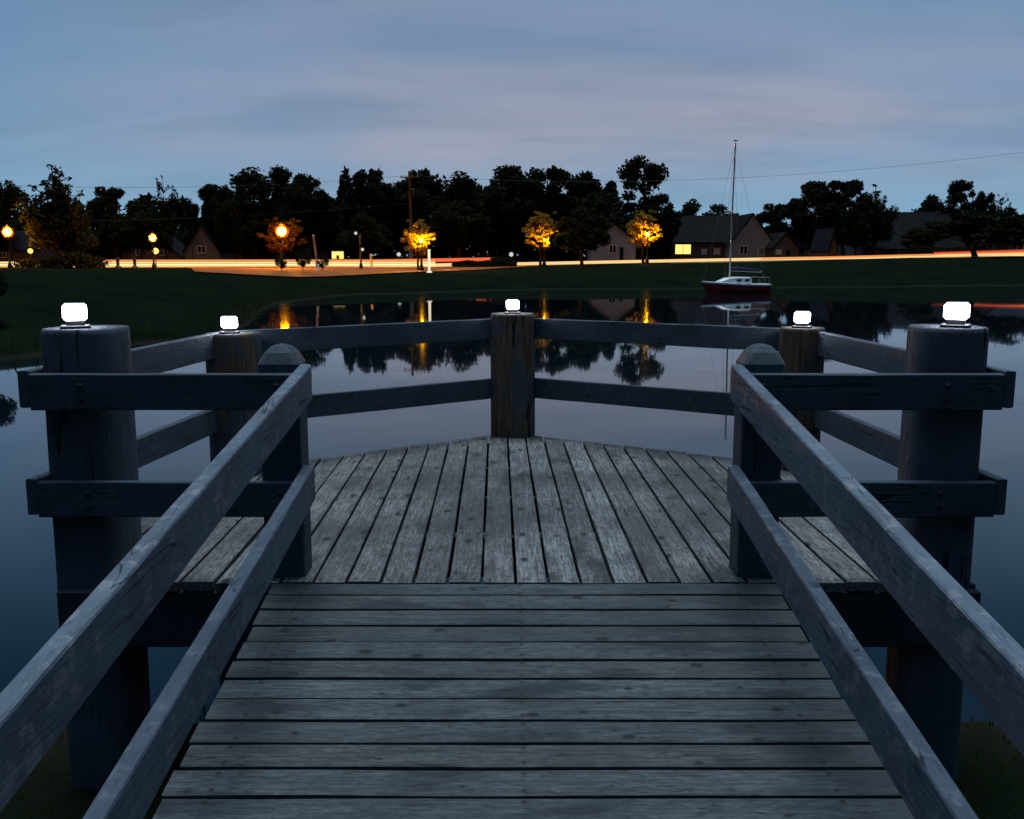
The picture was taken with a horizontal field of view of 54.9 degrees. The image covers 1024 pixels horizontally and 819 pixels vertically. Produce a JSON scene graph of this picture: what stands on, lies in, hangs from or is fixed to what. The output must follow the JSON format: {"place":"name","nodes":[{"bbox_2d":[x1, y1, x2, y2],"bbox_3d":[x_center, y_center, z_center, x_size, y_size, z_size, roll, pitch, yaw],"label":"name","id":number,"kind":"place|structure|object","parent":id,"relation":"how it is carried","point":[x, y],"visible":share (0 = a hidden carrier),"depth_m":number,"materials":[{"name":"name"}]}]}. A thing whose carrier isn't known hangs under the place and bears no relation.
{"place":"outdoors","nodes":[
{"label":"outdoors","id":0,"kind":"place"},
{"bbox_2d":[187,265,550,276],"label":"pavement","id":1,"kind":"structure","parent":0,"point":[306,272],"depth_m":76.19,"materials":[{"name":"concrete"}]},
{"bbox_2d":[274,253,286,270],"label":"ball tree","id":2,"kind":"object","parent":1,"relation":"on","point":[277,261],"visible":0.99,"depth_m":72.04,"materials":[{"name":"green plant"}]},
{"bbox_2d":[255,216,307,260],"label":"street tree","id":3,"kind":"object","parent":1,"relation":"on","point":[274,225],"visible":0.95,"depth_m":89.36,"materials":[{"name":"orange plant"}]},
{"bbox_2d":[277,222,285,267],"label":"street lamp","id":4,"kind":"object","parent":1,"relation":"on","point":[281,231],"visible":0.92,"depth_m":85.47,"materials":[{"name":"black metal"}]},
{"bbox_2d":[294,249,311,270],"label":"ball tree","id":5,"kind":"object","parent":1,"relation":"on","point":[306,256],"visible":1,"depth_m":72.02,"materials":[{"name":"green plant"}]},
{"bbox_2d":[312,235,317,269],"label":"slim pole","id":6,"kind":"object","parent":1,"relation":"on","point":[314,244],"visible":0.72,"depth_m":77.94,"materials":[{"name":"metal"}]},
{"bbox_2d":[315,252,329,268],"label":"ball tree","id":7,"kind":"object","parent":1,"relation":"on","point":[322,264],"visible":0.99,"depth_m":72.08,"materials":[{"name":"green plant"}]},
{"bbox_2d":[354,232,363,268],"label":"lamp post","id":8,"kind":"object","parent":1,"relation":"on","point":[360,264],"visible":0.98,"depth_m":82.91,"materials":[{"name":"black metal"}]},
{"bbox_2d":[400,219,435,269],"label":"street tree","id":9,"kind":"object","parent":1,"relation":"on","point":[419,226],"visible":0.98,"depth_m":78.71,"materials":[{"name":"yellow plant"}]},
{"bbox_2d":[419,237,423,269],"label":"street lamp","id":10,"kind":"object","parent":1,"relation":"on","point":[421,267],"visible":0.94,"depth_m":78.93,"materials":[{"name":"black metal"}]},
{"bbox_2d":[426,249,431,272],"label":"light bollard","id":11,"kind":"object","parent":1,"relation":"on","point":[429,268],"visible":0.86,"depth_m":75.59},
{"bbox_2d":[0,286,1023,724],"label":"water","id":12,"kind":"structure","parent":0,"point":[28,590],"depth_m":15.59,"materials":[{"name":"blue liquid"}]},
{"bbox_2d":[17,312,1015,790],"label":"pier platform","id":13,"kind":"structure","parent":12,"relation":"in","point":[617,514],"depth_m":4.20,"materials":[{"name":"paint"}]},
{"bbox_2d":[60,303,90,328],"bbox_3d":[-1.755,-0.377,3.959,0.110,0.099,0.110,-4,10,-23],"label":"post lamp","id":14,"kind":"object","parent":13,"relation":"on","point":[74,315],"visible":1,"depth_m":3.92,"materials":[{"name":"glass"}]},
{"bbox_2d":[219,316,239,333],"bbox_3d":[-1.655,-0.497,5.772,0.110,0.099,0.110,-3,9,-19],"label":"post lamp","id":15,"kind":"object","parent":13,"relation":"on","point":[229,324],"visible":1,"depth_m":5.73,"materials":[{"name":"white metal"}]},
{"bbox_2d":[505,299,520,313],"bbox_3d":[0.005,-0.735,7.041,0.110,0.099,0.110,0,9,-1],"label":"post lamp","id":16,"kind":"object","parent":13,"relation":"on","point":[512,306],"visible":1,"depth_m":7.00,"materials":[{"name":"glass"}]},
{"bbox_2d":[792,311,811,327],"bbox_3d":[1.745,-0.541,5.927,0.110,0.099,0.110,3,9,19],"label":"post lamp","id":17,"kind":"object","parent":13,"relation":"on","point":[801,319],"visible":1,"depth_m":5.89,"materials":[{"name":"white metal"}]},
{"bbox_2d":[940,301,971,327],"bbox_3d":[1.778,-0.380,3.943,0.110,0.099,0.110,5,10,28],"label":"post lamp","id":18,"kind":"object","parent":13,"relation":"on","point":[956,315],"visible":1,"depth_m":3.91,"materials":[{"name":"glass"}]},
{"bbox_2d":[701,140,771,293],"bbox_3d":[13.910,-11.639,60.899,4.675,9.700,1.648,-3,9,-18],"label":"sailing boat","id":19,"kind":"object","parent":12,"relation":"on","point":[735,285],"visible":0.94,"depth_m":60.90,"materials":[{"name":"white plastic"}]},
{"bbox_2d":[0,256,1023,818],"bbox_3d":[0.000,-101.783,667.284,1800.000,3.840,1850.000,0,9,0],"label":"ground","id":20,"kind":"structure","parent":0,"point":[164,300],"depth_m":45.11,"materials":[{"name":"green plant"}]},
{"bbox_2d":[0,272,8,295],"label":"leafy tree","id":21,"kind":"object","parent":20,"relation":"on","point":[3,285],"visible":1,"depth_m":24.89,"materials":[{"name":"green plant"}]},
{"bbox_2d":[3,224,11,267],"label":"street lamp","id":22,"kind":"object","parent":20,"relation":"on","point":[7,232],"visible":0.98,"depth_m":91.59,"materials":[{"name":"black metal"}]},
{"bbox_2d":[0,190,22,240],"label":"leafy tree","id":23,"kind":"object","parent":20,"relation":"on","point":[14,211],"visible":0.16,"depth_m":130.77,"materials":[{"name":"green plant"}]},
{"bbox_2d":[0,179,26,261],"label":"leafy tree","id":24,"kind":"object","parent":20,"relation":"on","point":[9,193],"visible":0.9,"depth_m":124.35,"materials":[{"name":"green plant"}]},
{"bbox_2d":[9,258,39,267],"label":"bush","id":25,"kind":"object","parent":20,"relation":"on","point":[26,263],"visible":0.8,"depth_m":92.93,"materials":[{"name":"green plant"}]},
{"bbox_2d":[0,231,70,263],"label":"house","id":26,"kind":"structure","parent":20,"relation":"on","point":[20,244],"depth_m":133.08,"materials":[{"name":"brick"}]},
{"bbox_2d":[10,164,98,253],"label":"leafy tree","id":27,"kind":"object","parent":20,"relation":"on","point":[50,226],"visible":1,"depth_m":91.40,"materials":[{"name":"green plant"}]},
{"bbox_2d":[31,250,110,268],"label":"bush","id":28,"kind":"object","parent":20,"relation":"on","point":[68,260],"visible":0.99,"depth_m":90.31,"materials":[{"name":"green plant"}]},
{"bbox_2d":[11,219,194,263],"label":"undergrowth","id":29,"kind":"object","parent":20,"relation":"on","point":[184,237],"visible":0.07,"depth_m":142.84,"materials":[{"name":"green plant"}]},
{"bbox_2d":[82,186,140,263],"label":"leafy tree","id":30,"kind":"object","parent":20,"relation":"on","point":[102,201],"visible":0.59,"depth_m":128.10,"materials":[{"name":"green plant"}]},
{"bbox_2d":[106,203,175,263],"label":"leafy tree","id":31,"kind":"object","parent":20,"relation":"on","point":[125,232],"visible":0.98,"depth_m":124.52,"materials":[{"name":"green plant"}]},
{"bbox_2d":[119,230,185,263],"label":"house","id":32,"kind":"structure","parent":20,"relation":"on","point":[176,252],"depth_m":136.39,"materials":[{"name":"brick"}]},
{"bbox_2d":[150,231,155,268],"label":"street lamp","id":33,"kind":"object","parent":20,"relation":"on","point":[152,238],"visible":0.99,"depth_m":89.77,"materials":[{"name":"black metal"}]},
{"bbox_2d":[152,175,178,263],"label":"twiggy tree","id":34,"kind":"object","parent":20,"relation":"on","point":[162,206],"visible":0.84,"depth_m":127.54,"materials":[{"name":"green plant"}]},
{"bbox_2d":[179,198,199,263],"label":"leafy tree","id":35,"kind":"object","parent":20,"relation":"on","point":[188,208],"visible":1,"depth_m":133.21,"materials":[{"name":"green plant"}]},
{"bbox_2d":[2,285,394,355],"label":"shore grass","id":36,"kind":"structure","parent":20,"relation":"on","point":[243,311],"depth_m":35.67,"materials":[{"name":"plant"}]},
{"bbox_2d":[183,225,243,263],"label":"house","id":37,"kind":"structure","parent":20,"relation":"on","point":[204,245],"depth_m":134.33,"materials":[{"name":"grey"}]},
{"bbox_2d":[197,246,205,252],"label":"window","id":38,"kind":"structure","parent":37,"relation":"in","point":[200,249],"depth_m":134.21,"materials":[{"name":"glass"}]},
{"bbox_2d":[193,183,233,253],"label":"leafy tree","id":39,"kind":"object","parent":20,"relation":"on","point":[206,192],"visible":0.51,"depth_m":135.18,"materials":[{"name":"green plant"}]},
{"bbox_2d":[223,166,286,263],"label":"leafy tree","id":40,"kind":"object","parent":20,"relation":"on","point":[259,189],"visible":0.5,"depth_m":140.89,"materials":[{"name":"green plant"}]},
{"bbox_2d":[262,164,298,263],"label":"leafy tree","id":41,"kind":"object","parent":20,"relation":"on","point":[280,175],"visible":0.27,"depth_m":145.31,"materials":[{"name":"green plant"}]},
{"bbox_2d":[278,172,336,263],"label":"leafy tree","id":42,"kind":"object","parent":20,"relation":"on","point":[301,199],"visible":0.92,"depth_m":135.84,"materials":[{"name":"green plant"}]},
{"bbox_2d":[331,251,344,263],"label":"glowing box","id":43,"kind":"object","parent":20,"relation":"on","point":[337,254],"visible":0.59,"depth_m":101.74,"materials":[{"name":"yellow metal"}]},
{"bbox_2d":[15,166,674,263],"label":"trees","id":44,"kind":"object","parent":20,"relation":"on","point":[500,246],"visible":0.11,"depth_m":148.40,"materials":[{"name":"green plant"}]},
{"bbox_2d":[336,214,393,263],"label":"leafy tree","id":45,"kind":"object","parent":20,"relation":"on","point":[377,234],"visible":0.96,"depth_m":115.15,"materials":[{"name":"green plant"}]},
{"bbox_2d":[338,167,395,263],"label":"leafy tree","id":46,"kind":"object","parent":20,"relation":"on","point":[365,193],"visible":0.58,"depth_m":138.66,"materials":[{"name":"green plant"}]},
{"bbox_2d":[400,171,417,263],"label":"utility pole","id":47,"kind":"object","parent":20,"relation":"on","point":[411,192],"visible":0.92,"depth_m":121.31,"materials":[{"name":"brown wood"}]},
{"bbox_2d":[3,203,406,221],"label":"overhead wire","id":48,"kind":"object","parent":47,"relation":"attached to","point":[200,217],"visible":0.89,"depth_m":116.09,"materials":[{"name":"black metal"}]},
{"bbox_2d":[14,176,396,187],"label":"overhead wire","id":49,"kind":"object","parent":47,"relation":"attached to","point":[209,186],"visible":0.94,"depth_m":118.21,"materials":[{"name":"black metal"}]},
{"bbox_2d":[412,152,1021,181],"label":"overhead wire","id":50,"kind":"object","parent":47,"relation":"attached to","point":[722,178],"visible":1,"depth_m":108.63,"materials":[{"name":"black metal"}]},
{"bbox_2d":[383,168,451,263],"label":"leafy tree","id":51,"kind":"object","parent":20,"relation":"on","point":[399,211],"visible":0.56,"depth_m":141.10,"materials":[{"name":"green plant"}]},
{"bbox_2d":[420,202,493,261],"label":"leafy tree","id":52,"kind":"object","parent":20,"relation":"on","point":[446,217],"visible":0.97,"depth_m":118.40,"materials":[{"name":"green plant"}]},
{"bbox_2d":[422,170,495,257],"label":"leafy tree","id":53,"kind":"object","parent":20,"relation":"on","point":[456,189],"visible":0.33,"depth_m":136.51,"materials":[{"name":"green plant"}]},
{"bbox_2d":[451,259,490,266],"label":"hedge","id":54,"kind":"object","parent":20,"relation":"on","point":[471,263],"visible":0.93,"depth_m":94.38,"materials":[{"name":"green plant"}]},
{"bbox_2d":[470,184,506,257],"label":"leafy tree","id":55,"kind":"object","parent":20,"relation":"on","point":[483,248],"visible":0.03,"depth_m":147.10,"materials":[{"name":"green plant"}]},
{"bbox_2d":[490,256,516,267],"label":"bush","id":56,"kind":"object","parent":20,"relation":"on","point":[500,261],"visible":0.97,"depth_m":92.79,"materials":[{"name":"green plant"}]},
{"bbox_2d":[0,344,1023,818],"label":"boardwalk ramp","id":57,"kind":"structure","parent":20,"relation":"on","point":[528,702],"depth_m":2.91,"materials":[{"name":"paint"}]},
{"bbox_2d":[478,164,545,258],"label":"leafy tree","id":58,"kind":"object","parent":20,"relation":"on","point":[505,203],"visible":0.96,"depth_m":138.22,"materials":[{"name":"green plant"}]},
{"bbox_2d":[521,211,557,266],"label":"street tree","id":59,"kind":"object","parent":20,"relation":"on","point":[542,236],"visible":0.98,"depth_m":93.62,"materials":[{"name":"yellow plant"}]},
{"bbox_2d":[527,165,570,261],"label":"leafy tree","id":60,"kind":"object","parent":20,"relation":"on","point":[552,189],"visible":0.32,"depth_m":142.06,"materials":[{"name":"green plant"}]},
{"bbox_2d":[542,170,619,260],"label":"leafy tree","id":61,"kind":"object","parent":20,"relation":"on","point":[583,185],"visible":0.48,"depth_m":141.11,"materials":[{"name":"green plant"}]},
{"bbox_2d":[552,206,612,265],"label":"leafy tree","id":62,"kind":"object","parent":20,"relation":"on","point":[590,232],"visible":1,"depth_m":90.51,"materials":[{"name":"green plant"}]},
{"bbox_2d":[568,190,652,242],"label":"leafy tree","id":63,"kind":"object","parent":20,"relation":"on","point":[608,211],"visible":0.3,"depth_m":134.60,"materials":[{"name":"green plant"}]},
{"bbox_2d":[587,223,637,260],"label":"house","id":64,"kind":"structure","parent":20,"relation":"on","point":[619,247],"depth_m":126.33,"materials":[{"name":"white"}]},
{"bbox_2d":[609,245,616,252],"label":"window","id":65,"kind":"structure","parent":64,"relation":"in","point":[612,248],"depth_m":126.29,"materials":[{"name":"glass"}]},
{"bbox_2d":[616,154,668,259],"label":"leafy tree","id":66,"kind":"object","parent":20,"relation":"on","point":[653,173],"visible":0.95,"depth_m":135.44,"materials":[{"name":"green plant"}]},
{"bbox_2d":[626,210,662,263],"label":"street tree","id":67,"kind":"object","parent":20,"relation":"on","point":[634,230],"visible":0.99,"depth_m":95.15,"materials":[{"name":"yellow plant"}]},
{"bbox_2d":[645,231,648,263],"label":"street lamp","id":68,"kind":"object","parent":20,"relation":"on","point":[647,260],"visible":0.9,"depth_m":95.65,"materials":[{"name":"black metal"}]},
{"bbox_2d":[641,192,682,259],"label":"leafy tree","id":69,"kind":"object","parent":20,"relation":"on","point":[669,231],"visible":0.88,"depth_m":132.95,"materials":[{"name":"green plant"}]},
{"bbox_2d":[677,198,701,214],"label":"leafy tree","id":70,"kind":"object","parent":20,"relation":"on","point":[689,208],"visible":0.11,"depth_m":160.97,"materials":[{"name":"green plant"}]},
{"bbox_2d":[663,210,738,258],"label":"house","id":71,"kind":"structure","parent":20,"relation":"on","point":[693,239],"depth_m":148.48,"materials":[{"name":"brick"}]},
{"bbox_2d":[675,244,691,254],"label":"window","id":72,"kind":"structure","parent":71,"relation":"in","point":[680,249],"depth_m":148.05,"materials":[{"name":"yellow glass"}]},
{"bbox_2d":[702,204,738,214],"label":"leafy tree","id":73,"kind":"object","parent":20,"relation":"on","point":[720,208],"visible":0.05,"depth_m":160.97,"materials":[{"name":"green plant"}]},
{"bbox_2d":[723,213,772,257],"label":"house","id":74,"kind":"structure","parent":20,"relation":"on","point":[744,239],"depth_m":144.97,"materials":[{"name":"brick"}]},
{"bbox_2d":[739,246,747,254],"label":"window","id":75,"kind":"structure","parent":74,"relation":"in","point":[743,249],"depth_m":145.09,"materials":[{"name":"glass"}]},
{"bbox_2d":[756,203,788,232],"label":"leafy tree","id":76,"kind":"object","parent":20,"relation":"on","point":[769,215],"visible":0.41,"depth_m":155.98,"materials":[{"name":"green plant"}]},
{"bbox_2d":[764,232,799,257],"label":"house","id":77,"kind":"structure","parent":20,"relation":"on","point":[782,244],"depth_m":141.18,"materials":[{"name":"brick"}]},
{"bbox_2d":[788,232,813,256],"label":"house","id":78,"kind":"structure","parent":20,"relation":"on","point":[803,241],"depth_m":144.97,"materials":[{"name":"grey"}]},
{"bbox_2d":[777,180,847,234],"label":"leafy tree","id":79,"kind":"object","parent":20,"relation":"on","point":[801,216],"visible":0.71,"depth_m":144.42,"materials":[{"name":"green plant"}]},
{"bbox_2d":[810,228,837,256],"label":"house","id":80,"kind":"structure","parent":20,"relation":"on","point":[824,242],"depth_m":126.31,"materials":[{"name":"brick"}]},
{"bbox_2d":[814,178,879,255],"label":"leafy tree","id":81,"kind":"object","parent":20,"relation":"on","point":[852,189],"visible":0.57,"depth_m":141.86,"materials":[{"name":"green plant"}]},
{"bbox_2d":[838,199,873,255],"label":"leafy tree","id":82,"kind":"object","parent":20,"relation":"on","point":[855,237],"visible":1,"depth_m":121.23,"materials":[{"name":"green plant"}]},
{"bbox_2d":[764,221,969,246],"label":"undergrowth","id":83,"kind":"object","parent":20,"relation":"on","point":[766,227],"depth_m":167.81,"materials":[{"name":"green plant"}]},
{"bbox_2d":[865,184,900,254],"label":"leafy tree","id":84,"kind":"object","parent":20,"relation":"on","point":[880,222],"visible":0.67,"depth_m":144.22,"materials":[{"name":"green plant"}]},
{"bbox_2d":[837,212,965,255],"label":"house","id":85,"kind":"structure","parent":20,"relation":"on","point":[905,222],"depth_m":150.39,"materials":[{"name":"grey"}]},
{"bbox_2d":[899,227,935,251],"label":"leafy tree","id":86,"kind":"object","parent":20,"relation":"on","point":[914,236],"visible":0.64,"depth_m":123.32,"materials":[{"name":"green plant"}]},
{"bbox_2d":[911,194,962,211],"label":"leafy tree","id":87,"kind":"object","parent":20,"relation":"on","point":[931,203],"visible":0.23,"depth_m":155.78,"materials":[{"name":"green plant"}]},
{"bbox_2d":[907,244,1013,253],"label":"hedge","id":88,"kind":"object","parent":20,"relation":"on","point":[920,248],"visible":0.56,"depth_m":117.70,"materials":[{"name":"green plant"}]},
{"bbox_2d":[943,179,988,239],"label":"leafy tree","id":89,"kind":"object","parent":20,"relation":"on","point":[956,194],"visible":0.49,"depth_m":154.19,"materials":[{"name":"green plant"}]},
{"bbox_2d":[918,210,1023,255],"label":"leafy tree","id":90,"kind":"object","parent":20,"relation":"on","point":[1005,231],"visible":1,"depth_m":93.97,"materials":[{"name":"green plant"}]},
{"bbox_2d":[974,191,997,217],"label":"leafy tree","id":91,"kind":"object","parent":20,"relation":"on","point":[991,208],"visible":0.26,"depth_m":153.91,"materials":[{"name":"green plant"}]},
{"bbox_2d":[968,226,1023,249],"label":"house","id":92,"kind":"structure","parent":20,"relation":"on","point":[1018,247],"depth_m":136.22,"materials":[{"name":"grey"}]},
{"bbox_2d":[994,194,1010,217],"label":"twiggy tree","id":93,"kind":"object","parent":20,"relation":"on","point":[998,207],"visible":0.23,"depth_m":158.57,"materials":[{"name":"green plant"}]},
{"bbox_2d":[992,207,1023,224],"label":"leafy tree","id":94,"kind":"object","parent":20,"relation":"on","point":[1009,211],"visible":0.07,"depth_m":147.20,"materials":[{"name":"green plant"}]},
{"bbox_2d":[0,0,1023,256],"label":"sky","id":95,"kind":"structure","parent":0,"point":[193,94],"materials":[{"name":"blue"}]},
{"bbox_2d":[6,705,1023,818],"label":"grass","id":96,"kind":"structure","parent":0,"point":[204,713],"depth_m":4.19,"materials":[{"name":"plant"}]},
{"bbox_2d":[444,256,982,266],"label":"road","id":97,"kind":"structure","parent":0,"point":[706,262],"depth_m":102.48,"materials":[{"name":"asphalt"}]},
{"bbox_2d":[0,264,434,265],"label":"light strip","id":98,"kind":"object","parent":97,"relation":"on","point":[257,265],"visible":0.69,"depth_m":97.42,"materials":[{"name":"orange"}]},
{"bbox_2d":[0,266,434,266],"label":"light strip","id":99,"kind":"object","parent":97,"relation":"on","point":[257,266],"visible":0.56,"depth_m":96.93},
{"bbox_2d":[0,262,434,262],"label":"light strip","id":100,"kind":"object","parent":97,"relation":"on","point":[256,262],"visible":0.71,"depth_m":97.84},
{"bbox_2d":[104,259,434,260],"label":"light strip","id":101,"kind":"object","parent":97,"relation":"on","point":[295,260],"visible":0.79,"depth_m":99.79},
{"bbox_2d":[331,257,490,263],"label":"light strip","id":102,"kind":"object","parent":97,"relation":"on","point":[454,259],"visible":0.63,"depth_m":100.72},
{"bbox_2d":[435,263,451,266],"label":"light strip","id":103,"kind":"object","parent":97,"relation":"on","point":[442,264],"visible":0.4,"depth_m":98.82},
{"bbox_2d":[517,253,1023,264],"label":"light strip","id":104,"kind":"object","parent":97,"relation":"on","point":[721,259],"visible":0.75,"depth_m":102.23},
{"bbox_2d":[761,252,1023,259],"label":"light strip","id":105,"kind":"object","parent":97,"relation":"on","point":[878,255],"visible":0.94,"depth_m":101.71,"materials":[{"name":"orange"}]},
{"bbox_2d":[934,250,1023,253],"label":"light strip","id":106,"kind":"object","parent":97,"relation":"on","point":[981,251],"visible":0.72,"depth_m":103.10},
{"bbox_2d":[692,256,977,262],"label":"footpath","id":107,"kind":"structure","parent":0,"point":[830,259],"depth_m":93.30,"materials":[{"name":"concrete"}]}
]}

